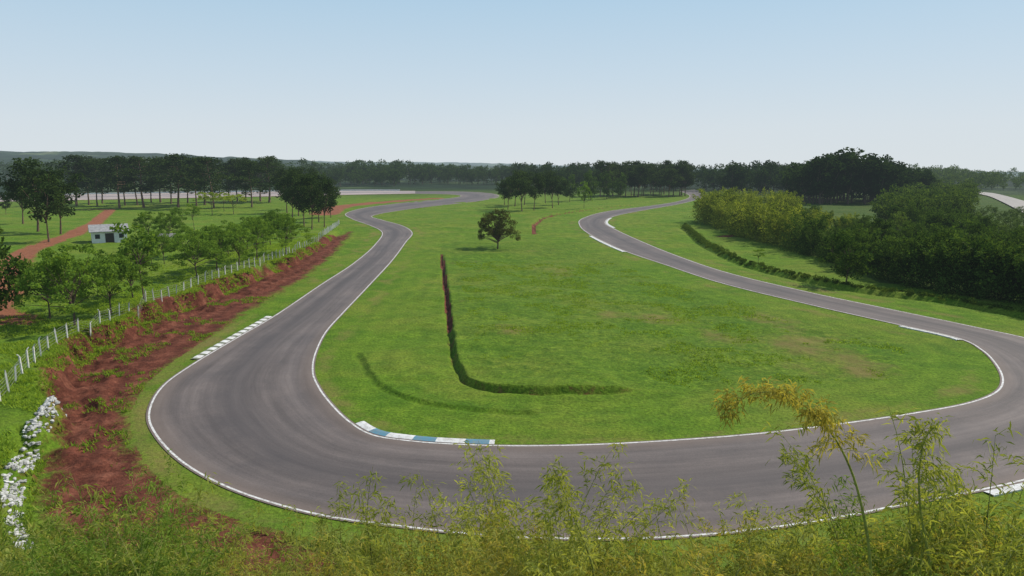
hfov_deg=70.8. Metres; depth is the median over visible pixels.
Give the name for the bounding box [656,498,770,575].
bamboo plant
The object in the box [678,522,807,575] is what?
bamboo plant
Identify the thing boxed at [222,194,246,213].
broadleaf tree
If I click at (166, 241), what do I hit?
broadleaf tree
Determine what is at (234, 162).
pine tree
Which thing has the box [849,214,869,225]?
broadleaf tree
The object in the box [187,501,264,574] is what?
bamboo plant
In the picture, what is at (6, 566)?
bamboo plant
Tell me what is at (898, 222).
scrub wood
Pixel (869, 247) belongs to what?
broadleaf tree
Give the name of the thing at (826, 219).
bamboo clump
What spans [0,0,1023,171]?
sky
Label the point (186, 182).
pine tree
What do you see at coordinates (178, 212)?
slender tree
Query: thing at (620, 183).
broadleaf tree
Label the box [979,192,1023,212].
country road
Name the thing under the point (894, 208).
broadleaf tree
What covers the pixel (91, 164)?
pine tree
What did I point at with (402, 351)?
ground
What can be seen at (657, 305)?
infield tufts
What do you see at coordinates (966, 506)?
bamboo plant
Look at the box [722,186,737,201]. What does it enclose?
bamboo clump
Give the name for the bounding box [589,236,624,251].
track kerb
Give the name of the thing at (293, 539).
bamboo plant
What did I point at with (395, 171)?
hazy wood
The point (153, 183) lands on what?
pine tree
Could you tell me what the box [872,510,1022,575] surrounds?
bamboo plant
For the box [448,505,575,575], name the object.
bamboo plant
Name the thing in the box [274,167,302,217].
pine tree
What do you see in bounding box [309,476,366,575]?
bamboo plant
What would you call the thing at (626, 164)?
pine tree
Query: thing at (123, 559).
bamboo plant
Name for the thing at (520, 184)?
pine tree
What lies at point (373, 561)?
bamboo plant
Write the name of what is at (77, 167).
pine tree
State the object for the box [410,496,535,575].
bamboo plant
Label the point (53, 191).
pine tree
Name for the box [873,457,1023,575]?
bamboo plant
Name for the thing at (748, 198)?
bamboo clump
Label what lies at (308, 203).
pine tree
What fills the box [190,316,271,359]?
track kerb
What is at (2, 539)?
bamboo plant
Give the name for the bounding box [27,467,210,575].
bamboo plant
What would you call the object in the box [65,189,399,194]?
barrier wall
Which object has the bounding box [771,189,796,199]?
bamboo clump
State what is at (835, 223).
bamboo clump
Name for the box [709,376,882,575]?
bamboo plant
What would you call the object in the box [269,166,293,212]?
pine tree
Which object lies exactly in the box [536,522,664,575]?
bamboo plant
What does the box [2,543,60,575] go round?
bamboo plant
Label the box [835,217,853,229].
broadleaf tree
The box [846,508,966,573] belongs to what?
bamboo plant
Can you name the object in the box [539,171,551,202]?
pine tree
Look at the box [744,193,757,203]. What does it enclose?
bamboo clump
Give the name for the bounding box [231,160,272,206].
pine tree
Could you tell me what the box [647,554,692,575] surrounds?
bamboo plant
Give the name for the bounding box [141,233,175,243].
open shed
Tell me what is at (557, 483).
bamboo plant
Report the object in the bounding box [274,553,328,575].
bamboo plant
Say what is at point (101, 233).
hut
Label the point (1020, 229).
broadleaf tree
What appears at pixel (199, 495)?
bamboo plant
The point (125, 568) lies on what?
bamboo plant
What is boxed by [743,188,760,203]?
bamboo clump
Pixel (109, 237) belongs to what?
door
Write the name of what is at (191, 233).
broadleaf tree
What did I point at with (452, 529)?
bamboo plant
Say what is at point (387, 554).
bamboo plant
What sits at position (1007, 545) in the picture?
bamboo plant
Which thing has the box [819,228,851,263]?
bamboo clump
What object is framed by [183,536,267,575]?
bamboo plant
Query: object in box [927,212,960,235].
bamboo clump
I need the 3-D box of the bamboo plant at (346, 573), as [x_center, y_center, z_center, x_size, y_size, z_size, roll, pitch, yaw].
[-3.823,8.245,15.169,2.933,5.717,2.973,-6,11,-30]
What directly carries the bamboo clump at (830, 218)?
on the ground at (402, 351)
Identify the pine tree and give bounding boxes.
[0,157,61,231]
[0,171,35,223]
[0,200,11,210]
[16,172,72,241]
[30,164,85,233]
[46,154,95,205]
[65,159,105,204]
[78,159,111,205]
[91,158,114,203]
[93,155,143,207]
[105,159,135,205]
[109,155,166,207]
[119,160,151,204]
[141,156,173,202]
[141,165,164,201]
[143,153,201,206]
[150,158,181,203]
[169,163,197,202]
[173,156,209,205]
[175,163,223,204]
[187,156,237,207]
[214,165,243,201]
[215,158,248,200]
[229,158,258,200]
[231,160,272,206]
[236,161,279,200]
[241,156,287,202]
[266,157,283,176]
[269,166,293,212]
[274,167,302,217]
[285,165,311,215]
[285,173,319,225]
[295,173,327,229]
[305,166,318,213]
[307,171,332,221]
[310,177,336,226]
[318,180,341,217]
[494,178,509,204]
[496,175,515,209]
[503,171,525,205]
[506,169,538,210]
[523,171,535,204]
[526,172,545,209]
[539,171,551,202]
[542,169,565,207]
[546,175,568,204]
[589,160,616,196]
[593,169,613,195]
[598,162,618,196]
[602,163,621,195]
[617,161,633,195]
[624,160,644,195]
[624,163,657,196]
[635,163,656,195]
[648,164,663,195]
[651,169,667,194]
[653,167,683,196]
[655,160,672,193]
[665,165,685,195]
[665,165,695,195]
[673,160,698,194]
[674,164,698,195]
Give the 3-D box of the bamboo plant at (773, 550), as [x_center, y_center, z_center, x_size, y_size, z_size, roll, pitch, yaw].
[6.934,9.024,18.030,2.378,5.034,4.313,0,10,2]
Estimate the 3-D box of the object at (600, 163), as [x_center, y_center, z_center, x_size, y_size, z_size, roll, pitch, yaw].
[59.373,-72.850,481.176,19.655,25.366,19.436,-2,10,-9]
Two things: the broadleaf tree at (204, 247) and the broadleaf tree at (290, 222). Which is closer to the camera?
the broadleaf tree at (204, 247)
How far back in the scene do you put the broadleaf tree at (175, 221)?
168.38 m
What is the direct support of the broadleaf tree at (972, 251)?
on the ground at (402, 351)
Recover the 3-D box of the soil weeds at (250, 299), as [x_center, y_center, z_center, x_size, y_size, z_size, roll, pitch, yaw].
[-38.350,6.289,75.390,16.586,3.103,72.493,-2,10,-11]
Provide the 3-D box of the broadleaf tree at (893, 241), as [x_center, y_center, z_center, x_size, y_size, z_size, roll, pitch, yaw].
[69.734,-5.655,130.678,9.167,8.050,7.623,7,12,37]
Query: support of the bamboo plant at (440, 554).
on the ground at (402, 351)
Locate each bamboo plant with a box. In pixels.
[0,449,195,575]
[0,501,105,575]
[0,526,62,575]
[0,526,97,575]
[0,527,67,575]
[0,534,134,575]
[0,556,12,575]
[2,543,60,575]
[6,538,128,575]
[10,523,230,575]
[18,463,174,575]
[19,504,121,575]
[24,496,198,575]
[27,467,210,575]
[42,545,106,575]
[47,471,113,573]
[48,549,151,575]
[49,508,181,575]
[71,550,181,575]
[84,487,226,575]
[93,509,234,575]
[102,540,229,575]
[108,507,252,575]
[109,472,229,571]
[162,545,259,575]
[174,513,215,561]
[176,539,252,575]
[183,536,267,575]
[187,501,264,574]
[188,506,370,575]
[191,557,325,575]
[196,543,286,575]
[206,540,276,575]
[229,532,313,575]
[232,559,260,575]
[246,545,273,575]
[247,539,374,575]
[265,504,361,575]
[265,527,417,575]
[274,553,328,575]
[281,529,422,575]
[302,537,335,575]
[308,535,415,575]
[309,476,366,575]
[315,531,463,575]
[328,514,412,575]
[332,526,432,575]
[335,468,406,575]
[337,483,407,575]
[344,480,446,575]
[371,547,426,575]
[383,551,458,575]
[384,512,506,575]
[396,542,462,575]
[398,471,511,574]
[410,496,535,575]
[420,520,541,575]
[425,551,470,575]
[427,440,560,575]
[440,537,471,575]
[442,513,540,567]
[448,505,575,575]
[449,433,633,574]
[450,440,533,570]
[451,523,595,575]
[453,532,528,575]
[461,495,654,575]
[471,501,573,575]
[489,494,608,575]
[496,512,636,575]
[501,492,655,575]
[503,493,589,575]
[509,476,691,575]
[519,536,653,575]
[535,456,594,575]
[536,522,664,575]
[557,526,604,575]
[578,537,673,575]
[591,515,645,571]
[618,536,810,575]
[636,549,700,574]
[640,498,698,575]
[646,543,772,575]
[647,540,688,575]
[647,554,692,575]
[649,550,770,575]
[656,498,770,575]
[675,535,720,573]
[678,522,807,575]
[681,495,849,575]
[690,521,764,575]
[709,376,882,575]
[712,492,841,575]
[713,524,764,575]
[717,540,827,573]
[724,500,785,575]
[732,542,878,575]
[734,528,816,575]
[754,547,827,575]
[760,415,1023,575]
[769,508,818,575]
[774,519,934,575]
[779,531,883,571]
[782,498,901,575]
[794,468,999,574]
[811,513,929,575]
[812,513,945,575]
[827,491,963,575]
[830,522,966,575]
[842,406,1003,575]
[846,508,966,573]
[850,495,962,566]
[866,432,1023,575]
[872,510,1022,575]
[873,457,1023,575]
[882,507,1023,567]
[883,412,959,575]
[890,484,1023,575]
[890,485,1022,575]
[890,494,990,575]
[898,454,1023,575]
[902,481,1018,575]
[906,420,1021,575]
[912,475,1023,572]
[939,478,1011,573]
[942,463,1023,573]
[959,511,1022,572]
[985,528,1023,574]
[996,536,1023,554]
[998,500,1023,575]
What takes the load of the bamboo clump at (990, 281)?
on the ground at (402, 351)
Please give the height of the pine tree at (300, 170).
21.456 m
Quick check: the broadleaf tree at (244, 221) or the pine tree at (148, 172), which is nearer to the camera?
the broadleaf tree at (244, 221)
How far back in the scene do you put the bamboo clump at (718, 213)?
235.63 m
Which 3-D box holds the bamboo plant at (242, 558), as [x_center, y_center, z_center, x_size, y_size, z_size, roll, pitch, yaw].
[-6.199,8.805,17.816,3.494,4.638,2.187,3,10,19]
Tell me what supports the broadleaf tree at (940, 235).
on the ground at (402, 351)
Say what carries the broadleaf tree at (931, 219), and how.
on the ground at (402, 351)
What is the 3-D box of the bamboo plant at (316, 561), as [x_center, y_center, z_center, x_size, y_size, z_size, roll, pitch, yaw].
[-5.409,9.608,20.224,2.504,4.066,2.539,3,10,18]
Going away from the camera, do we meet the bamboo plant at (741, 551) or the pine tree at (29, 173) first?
the bamboo plant at (741, 551)
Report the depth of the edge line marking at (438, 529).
46.22 m
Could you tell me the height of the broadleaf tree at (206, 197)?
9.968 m
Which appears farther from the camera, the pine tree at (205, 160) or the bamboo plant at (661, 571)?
the pine tree at (205, 160)
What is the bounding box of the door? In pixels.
[105,233,114,242]
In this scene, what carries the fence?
on the ground at (402, 351)
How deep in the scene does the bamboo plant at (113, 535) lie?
19.25 m
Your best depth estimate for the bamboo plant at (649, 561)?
20.52 m
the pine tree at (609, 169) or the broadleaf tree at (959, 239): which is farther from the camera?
the pine tree at (609, 169)
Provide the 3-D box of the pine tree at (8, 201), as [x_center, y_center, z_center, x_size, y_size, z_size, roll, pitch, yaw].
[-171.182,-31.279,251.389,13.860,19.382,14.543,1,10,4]
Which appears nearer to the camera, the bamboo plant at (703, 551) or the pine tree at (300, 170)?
the bamboo plant at (703, 551)
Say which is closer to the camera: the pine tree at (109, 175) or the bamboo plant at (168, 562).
the bamboo plant at (168, 562)
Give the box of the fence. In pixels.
[0,220,338,400]
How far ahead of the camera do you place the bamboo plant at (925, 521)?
21.77 m
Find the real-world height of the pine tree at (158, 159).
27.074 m
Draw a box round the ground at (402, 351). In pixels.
[0,151,1023,575]
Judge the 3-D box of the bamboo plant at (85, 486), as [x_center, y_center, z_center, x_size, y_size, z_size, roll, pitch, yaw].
[-11.766,8.521,20.577,2.744,6.830,2.129,2,10,9]
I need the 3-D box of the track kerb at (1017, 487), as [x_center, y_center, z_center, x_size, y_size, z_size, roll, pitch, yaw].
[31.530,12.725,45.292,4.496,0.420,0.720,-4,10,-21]
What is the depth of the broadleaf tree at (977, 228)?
151.38 m
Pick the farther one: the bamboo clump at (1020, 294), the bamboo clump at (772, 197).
the bamboo clump at (772, 197)
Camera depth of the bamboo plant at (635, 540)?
17.32 m
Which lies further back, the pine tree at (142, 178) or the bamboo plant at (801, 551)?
the pine tree at (142, 178)
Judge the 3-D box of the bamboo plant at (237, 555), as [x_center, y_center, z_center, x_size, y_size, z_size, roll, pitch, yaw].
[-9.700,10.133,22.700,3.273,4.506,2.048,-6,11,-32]
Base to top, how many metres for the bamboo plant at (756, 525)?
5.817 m
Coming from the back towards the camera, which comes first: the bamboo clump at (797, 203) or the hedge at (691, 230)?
the bamboo clump at (797, 203)
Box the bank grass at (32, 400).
[0,233,331,563]
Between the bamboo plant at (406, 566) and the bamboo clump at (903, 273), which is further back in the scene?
the bamboo clump at (903, 273)
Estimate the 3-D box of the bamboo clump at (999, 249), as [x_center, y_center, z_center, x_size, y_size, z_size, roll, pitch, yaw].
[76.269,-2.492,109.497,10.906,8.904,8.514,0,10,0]
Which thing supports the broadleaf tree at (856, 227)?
on the ground at (402, 351)
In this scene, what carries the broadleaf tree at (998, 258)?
on the ground at (402, 351)
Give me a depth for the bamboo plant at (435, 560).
22.98 m
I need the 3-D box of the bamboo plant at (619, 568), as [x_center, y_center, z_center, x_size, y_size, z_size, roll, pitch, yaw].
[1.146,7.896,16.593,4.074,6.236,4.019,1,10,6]
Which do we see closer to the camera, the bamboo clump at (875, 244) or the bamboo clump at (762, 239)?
the bamboo clump at (875, 244)
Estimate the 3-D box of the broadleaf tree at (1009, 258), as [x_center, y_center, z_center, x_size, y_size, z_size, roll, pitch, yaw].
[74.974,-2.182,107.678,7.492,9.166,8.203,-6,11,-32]
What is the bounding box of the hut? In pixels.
[88,223,128,242]
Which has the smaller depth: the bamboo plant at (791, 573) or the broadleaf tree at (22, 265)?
the bamboo plant at (791, 573)
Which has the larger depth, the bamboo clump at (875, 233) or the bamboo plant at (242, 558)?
the bamboo clump at (875, 233)
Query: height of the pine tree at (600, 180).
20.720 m
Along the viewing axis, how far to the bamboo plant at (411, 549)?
20.10 m
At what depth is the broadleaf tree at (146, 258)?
99.30 m
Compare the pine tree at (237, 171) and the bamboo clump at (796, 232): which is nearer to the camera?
the bamboo clump at (796, 232)
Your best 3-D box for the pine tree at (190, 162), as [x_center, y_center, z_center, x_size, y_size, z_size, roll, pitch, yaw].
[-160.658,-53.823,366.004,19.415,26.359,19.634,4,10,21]
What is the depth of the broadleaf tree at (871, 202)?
274.10 m
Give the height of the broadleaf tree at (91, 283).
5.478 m
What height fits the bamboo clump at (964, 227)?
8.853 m
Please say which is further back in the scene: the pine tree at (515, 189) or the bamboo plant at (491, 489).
the pine tree at (515, 189)
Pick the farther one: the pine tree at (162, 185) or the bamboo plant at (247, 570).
the pine tree at (162, 185)
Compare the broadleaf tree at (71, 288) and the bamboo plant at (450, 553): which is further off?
the broadleaf tree at (71, 288)
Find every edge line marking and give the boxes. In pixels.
[148,195,1023,538]
[312,192,1003,445]
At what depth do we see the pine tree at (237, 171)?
415.66 m
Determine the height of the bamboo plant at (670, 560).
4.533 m
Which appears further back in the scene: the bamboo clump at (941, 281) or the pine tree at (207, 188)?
the pine tree at (207, 188)
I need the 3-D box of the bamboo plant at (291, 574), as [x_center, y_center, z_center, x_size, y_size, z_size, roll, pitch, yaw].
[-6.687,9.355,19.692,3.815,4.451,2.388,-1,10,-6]
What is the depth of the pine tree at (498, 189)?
380.29 m
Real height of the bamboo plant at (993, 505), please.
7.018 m
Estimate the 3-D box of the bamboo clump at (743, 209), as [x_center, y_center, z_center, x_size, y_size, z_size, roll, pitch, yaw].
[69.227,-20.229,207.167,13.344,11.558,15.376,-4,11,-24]
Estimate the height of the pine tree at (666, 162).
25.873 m
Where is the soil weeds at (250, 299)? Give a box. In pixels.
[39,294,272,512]
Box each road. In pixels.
[0,191,414,201]
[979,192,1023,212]
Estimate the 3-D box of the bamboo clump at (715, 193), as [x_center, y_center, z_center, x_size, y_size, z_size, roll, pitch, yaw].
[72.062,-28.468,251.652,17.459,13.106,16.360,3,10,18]
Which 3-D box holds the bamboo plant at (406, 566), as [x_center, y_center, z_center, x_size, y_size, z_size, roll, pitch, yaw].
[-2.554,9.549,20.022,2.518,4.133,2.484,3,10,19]
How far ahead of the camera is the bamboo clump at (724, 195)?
251.13 m
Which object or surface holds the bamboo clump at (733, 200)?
on the ground at (402, 351)
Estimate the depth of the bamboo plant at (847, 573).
16.11 m
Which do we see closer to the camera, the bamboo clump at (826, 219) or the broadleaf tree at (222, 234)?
the broadleaf tree at (222, 234)
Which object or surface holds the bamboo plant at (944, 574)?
on the ground at (402, 351)
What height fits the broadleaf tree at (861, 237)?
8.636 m
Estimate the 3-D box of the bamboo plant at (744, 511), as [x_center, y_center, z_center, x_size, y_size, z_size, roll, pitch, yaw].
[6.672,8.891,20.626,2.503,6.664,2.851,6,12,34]
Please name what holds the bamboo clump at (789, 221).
on the ground at (402, 351)
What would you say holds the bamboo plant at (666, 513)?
on the ground at (402, 351)
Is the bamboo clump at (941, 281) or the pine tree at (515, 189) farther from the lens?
the pine tree at (515, 189)
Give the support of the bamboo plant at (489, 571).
on the ground at (402, 351)
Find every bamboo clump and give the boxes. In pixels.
[689,189,727,222]
[692,188,743,224]
[697,191,735,224]
[706,196,735,224]
[707,203,732,228]
[710,200,731,228]
[713,199,756,229]
[719,206,743,231]
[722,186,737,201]
[722,204,742,230]
[725,197,777,237]
[727,201,766,235]
[734,192,753,205]
[734,196,780,238]
[737,201,781,239]
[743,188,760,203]
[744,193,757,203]
[751,203,782,240]
[754,200,801,242]
[754,203,803,244]
[757,187,789,206]
[763,190,789,210]
[766,214,809,247]
[769,194,795,214]
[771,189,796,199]
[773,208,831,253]
[774,192,799,213]
[775,214,808,247]
[784,216,817,249]
[790,196,804,215]
[791,218,831,254]
[796,225,825,255]
[807,207,831,224]
[810,226,858,261]
[812,212,832,232]
[813,228,831,256]
[818,210,834,227]
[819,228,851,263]
[827,216,844,232]
[840,227,899,272]
[842,213,859,221]
[852,214,870,230]
[853,235,892,270]
[868,238,896,274]
[885,237,930,284]
[894,235,970,289]
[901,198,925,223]
[901,240,975,293]
[918,237,992,295]
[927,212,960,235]
[952,213,982,234]
[956,240,1023,302]
[967,243,1023,299]
[1001,253,1023,303]
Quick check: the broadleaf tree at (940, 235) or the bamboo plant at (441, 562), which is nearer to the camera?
the bamboo plant at (441, 562)
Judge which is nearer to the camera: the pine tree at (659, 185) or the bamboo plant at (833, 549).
the bamboo plant at (833, 549)
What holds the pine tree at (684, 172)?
on the ground at (402, 351)
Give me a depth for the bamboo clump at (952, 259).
113.67 m
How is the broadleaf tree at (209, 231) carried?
on the ground at (402, 351)
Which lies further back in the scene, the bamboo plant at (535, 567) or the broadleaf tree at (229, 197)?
the broadleaf tree at (229, 197)
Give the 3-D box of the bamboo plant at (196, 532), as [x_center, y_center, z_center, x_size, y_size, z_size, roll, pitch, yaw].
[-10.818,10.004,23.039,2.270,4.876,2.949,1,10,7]
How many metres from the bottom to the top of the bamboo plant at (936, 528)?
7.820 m
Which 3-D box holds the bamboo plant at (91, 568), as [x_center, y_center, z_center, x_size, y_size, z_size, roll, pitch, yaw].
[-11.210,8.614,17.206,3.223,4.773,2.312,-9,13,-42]
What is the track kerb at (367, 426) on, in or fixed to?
on the ground at (402, 351)
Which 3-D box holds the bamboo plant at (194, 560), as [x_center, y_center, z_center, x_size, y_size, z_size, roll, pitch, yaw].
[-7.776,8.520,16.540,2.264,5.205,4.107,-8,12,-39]
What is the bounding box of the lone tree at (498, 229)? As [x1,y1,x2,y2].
[477,208,520,248]
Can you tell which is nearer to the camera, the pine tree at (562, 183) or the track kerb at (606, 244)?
the track kerb at (606, 244)
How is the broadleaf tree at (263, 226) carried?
on the ground at (402, 351)
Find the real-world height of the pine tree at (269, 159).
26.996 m
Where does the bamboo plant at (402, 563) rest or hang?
on the ground at (402, 351)
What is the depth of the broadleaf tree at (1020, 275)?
103.61 m
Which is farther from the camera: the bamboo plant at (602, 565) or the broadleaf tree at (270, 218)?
the broadleaf tree at (270, 218)
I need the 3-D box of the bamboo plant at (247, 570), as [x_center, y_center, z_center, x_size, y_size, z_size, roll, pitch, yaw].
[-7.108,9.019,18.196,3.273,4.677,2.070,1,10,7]
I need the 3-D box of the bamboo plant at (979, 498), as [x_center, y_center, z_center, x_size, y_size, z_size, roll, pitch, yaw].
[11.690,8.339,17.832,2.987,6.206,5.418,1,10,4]
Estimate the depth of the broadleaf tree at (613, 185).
441.99 m
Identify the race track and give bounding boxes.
[146,190,1023,540]
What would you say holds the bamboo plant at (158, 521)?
on the ground at (402, 351)
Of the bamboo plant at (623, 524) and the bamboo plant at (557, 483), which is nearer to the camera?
the bamboo plant at (557, 483)
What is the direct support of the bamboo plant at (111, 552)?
on the ground at (402, 351)
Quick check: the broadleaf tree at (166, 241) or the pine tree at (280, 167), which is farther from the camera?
the pine tree at (280, 167)
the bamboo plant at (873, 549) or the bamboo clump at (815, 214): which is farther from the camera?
the bamboo clump at (815, 214)
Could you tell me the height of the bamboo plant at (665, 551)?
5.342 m
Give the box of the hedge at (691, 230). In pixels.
[680,223,1023,311]
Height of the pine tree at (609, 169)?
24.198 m
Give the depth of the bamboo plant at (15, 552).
17.46 m
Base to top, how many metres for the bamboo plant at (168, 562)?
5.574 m
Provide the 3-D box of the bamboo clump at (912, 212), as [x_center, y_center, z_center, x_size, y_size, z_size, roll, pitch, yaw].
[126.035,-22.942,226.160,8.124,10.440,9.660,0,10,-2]
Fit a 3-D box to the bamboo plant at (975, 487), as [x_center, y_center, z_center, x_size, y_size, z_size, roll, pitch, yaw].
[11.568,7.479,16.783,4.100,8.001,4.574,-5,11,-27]
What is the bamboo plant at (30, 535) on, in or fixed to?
on the ground at (402, 351)
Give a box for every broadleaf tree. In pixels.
[0,227,28,310]
[0,251,84,317]
[11,243,120,325]
[67,258,95,297]
[69,249,153,313]
[98,245,161,296]
[132,211,161,232]
[151,209,186,231]
[151,230,174,263]
[163,229,227,276]
[166,225,197,246]
[189,223,224,253]
[190,225,247,270]
[195,192,224,214]
[209,193,235,206]
[210,220,248,253]
[217,224,267,264]
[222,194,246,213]
[229,216,287,258]
[236,216,261,247]
[257,210,281,243]
[262,213,313,253]
[558,174,579,201]
[577,181,592,201]
[582,170,598,199]
[598,171,616,198]
[614,172,629,195]
[801,203,822,218]
[818,228,876,281]
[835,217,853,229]
[836,223,880,250]
[847,228,881,252]
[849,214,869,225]
[860,239,888,272]
[867,214,896,240]
[869,201,880,215]
[871,234,908,274]
[885,203,908,220]
[888,237,916,266]
[905,226,969,277]
[920,210,949,229]
[921,223,968,246]
[925,234,979,279]
[935,214,961,228]
[950,236,995,261]
[957,219,986,244]
[957,235,1017,295]
[969,212,998,232]
[974,245,1018,287]
[984,243,1023,300]
[995,246,1023,287]
[1010,225,1023,237]
[1011,254,1023,281]
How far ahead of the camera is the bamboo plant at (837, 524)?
19.14 m
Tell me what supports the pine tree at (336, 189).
on the ground at (402, 351)
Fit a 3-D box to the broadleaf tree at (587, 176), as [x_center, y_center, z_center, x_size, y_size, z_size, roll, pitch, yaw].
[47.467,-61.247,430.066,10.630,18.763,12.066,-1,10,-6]
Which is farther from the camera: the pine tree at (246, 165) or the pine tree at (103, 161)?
the pine tree at (103, 161)
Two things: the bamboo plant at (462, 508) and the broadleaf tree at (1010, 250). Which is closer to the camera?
the bamboo plant at (462, 508)
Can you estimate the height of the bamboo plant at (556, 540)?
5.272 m
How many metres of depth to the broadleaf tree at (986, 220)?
191.97 m
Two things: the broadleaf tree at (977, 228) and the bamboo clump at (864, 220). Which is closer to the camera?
the broadleaf tree at (977, 228)
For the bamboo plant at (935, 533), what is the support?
on the ground at (402, 351)
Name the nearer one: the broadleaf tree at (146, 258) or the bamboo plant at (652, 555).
the bamboo plant at (652, 555)
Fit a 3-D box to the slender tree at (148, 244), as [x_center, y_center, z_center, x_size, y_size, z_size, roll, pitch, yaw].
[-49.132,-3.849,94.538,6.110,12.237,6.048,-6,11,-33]
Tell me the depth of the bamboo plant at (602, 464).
21.31 m
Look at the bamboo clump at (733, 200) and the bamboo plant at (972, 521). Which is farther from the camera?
the bamboo clump at (733, 200)
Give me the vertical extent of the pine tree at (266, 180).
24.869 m
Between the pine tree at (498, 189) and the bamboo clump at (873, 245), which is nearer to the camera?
the bamboo clump at (873, 245)
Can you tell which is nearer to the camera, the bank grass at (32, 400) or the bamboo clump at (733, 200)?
the bank grass at (32, 400)
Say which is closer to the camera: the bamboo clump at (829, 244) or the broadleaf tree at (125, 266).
the broadleaf tree at (125, 266)
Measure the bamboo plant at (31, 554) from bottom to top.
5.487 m
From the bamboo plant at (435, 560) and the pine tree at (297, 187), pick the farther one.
the pine tree at (297, 187)
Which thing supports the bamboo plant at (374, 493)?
on the ground at (402, 351)
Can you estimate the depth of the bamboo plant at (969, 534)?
18.68 m
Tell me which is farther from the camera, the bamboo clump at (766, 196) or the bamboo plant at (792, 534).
the bamboo clump at (766, 196)
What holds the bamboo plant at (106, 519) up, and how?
on the ground at (402, 351)
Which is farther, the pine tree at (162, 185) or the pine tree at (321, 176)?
the pine tree at (162, 185)
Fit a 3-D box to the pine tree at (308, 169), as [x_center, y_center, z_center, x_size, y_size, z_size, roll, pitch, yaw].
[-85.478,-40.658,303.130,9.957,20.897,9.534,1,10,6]
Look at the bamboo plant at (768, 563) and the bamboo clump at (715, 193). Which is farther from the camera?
the bamboo clump at (715, 193)
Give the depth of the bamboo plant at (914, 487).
16.02 m
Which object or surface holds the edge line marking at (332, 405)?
on the race track
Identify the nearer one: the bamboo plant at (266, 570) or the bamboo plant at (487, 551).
the bamboo plant at (487, 551)
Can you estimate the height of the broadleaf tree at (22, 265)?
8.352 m
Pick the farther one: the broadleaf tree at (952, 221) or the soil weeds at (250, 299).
the broadleaf tree at (952, 221)
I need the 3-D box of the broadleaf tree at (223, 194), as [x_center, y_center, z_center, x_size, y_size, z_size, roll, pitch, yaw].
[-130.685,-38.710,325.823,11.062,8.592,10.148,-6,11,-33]
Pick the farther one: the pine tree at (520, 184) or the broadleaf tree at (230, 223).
the pine tree at (520, 184)
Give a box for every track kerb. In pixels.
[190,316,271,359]
[356,421,494,443]
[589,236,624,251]
[899,326,960,340]
[983,483,1023,496]
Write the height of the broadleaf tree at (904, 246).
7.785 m
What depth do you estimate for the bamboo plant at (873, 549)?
19.87 m
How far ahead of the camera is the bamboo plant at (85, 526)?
19.37 m
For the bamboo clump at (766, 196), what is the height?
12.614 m
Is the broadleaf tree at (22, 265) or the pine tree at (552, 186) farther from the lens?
the pine tree at (552, 186)
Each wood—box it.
[0,158,536,185]
[502,160,806,191]
[715,147,941,203]
[870,163,1023,233]
[888,187,1023,234]
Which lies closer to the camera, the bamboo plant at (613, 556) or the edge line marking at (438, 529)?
the bamboo plant at (613, 556)
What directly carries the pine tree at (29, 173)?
on the ground at (402, 351)
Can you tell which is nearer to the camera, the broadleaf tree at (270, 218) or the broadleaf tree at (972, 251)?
the broadleaf tree at (972, 251)
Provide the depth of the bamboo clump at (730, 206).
223.73 m
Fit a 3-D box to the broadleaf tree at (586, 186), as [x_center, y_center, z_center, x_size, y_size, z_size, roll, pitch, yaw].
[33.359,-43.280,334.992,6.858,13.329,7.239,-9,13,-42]
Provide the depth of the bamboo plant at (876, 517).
21.76 m
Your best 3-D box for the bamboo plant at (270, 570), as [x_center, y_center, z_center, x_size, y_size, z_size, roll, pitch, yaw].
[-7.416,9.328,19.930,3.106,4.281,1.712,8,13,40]
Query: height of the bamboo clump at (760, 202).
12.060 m
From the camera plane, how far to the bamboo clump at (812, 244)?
163.10 m
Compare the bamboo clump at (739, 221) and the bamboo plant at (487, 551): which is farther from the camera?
the bamboo clump at (739, 221)
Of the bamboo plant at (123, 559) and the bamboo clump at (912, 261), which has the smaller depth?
the bamboo plant at (123, 559)
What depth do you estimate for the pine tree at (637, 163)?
486.69 m
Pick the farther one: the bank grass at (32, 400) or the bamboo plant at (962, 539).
the bank grass at (32, 400)
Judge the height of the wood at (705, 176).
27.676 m
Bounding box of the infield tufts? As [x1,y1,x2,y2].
[454,261,907,386]
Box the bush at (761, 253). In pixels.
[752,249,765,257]
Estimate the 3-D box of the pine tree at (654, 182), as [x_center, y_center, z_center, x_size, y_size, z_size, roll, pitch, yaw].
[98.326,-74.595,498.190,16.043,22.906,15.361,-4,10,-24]
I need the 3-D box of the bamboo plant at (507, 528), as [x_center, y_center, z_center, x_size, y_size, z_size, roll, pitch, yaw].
[-0.617,9.573,22.183,3.129,5.612,1.979,-3,10,-17]
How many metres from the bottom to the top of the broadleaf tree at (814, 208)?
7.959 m
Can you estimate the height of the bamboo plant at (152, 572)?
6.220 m
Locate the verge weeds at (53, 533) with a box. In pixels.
[0,460,1015,575]
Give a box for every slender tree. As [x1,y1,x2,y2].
[109,212,162,299]
[170,207,187,221]
[184,199,200,229]

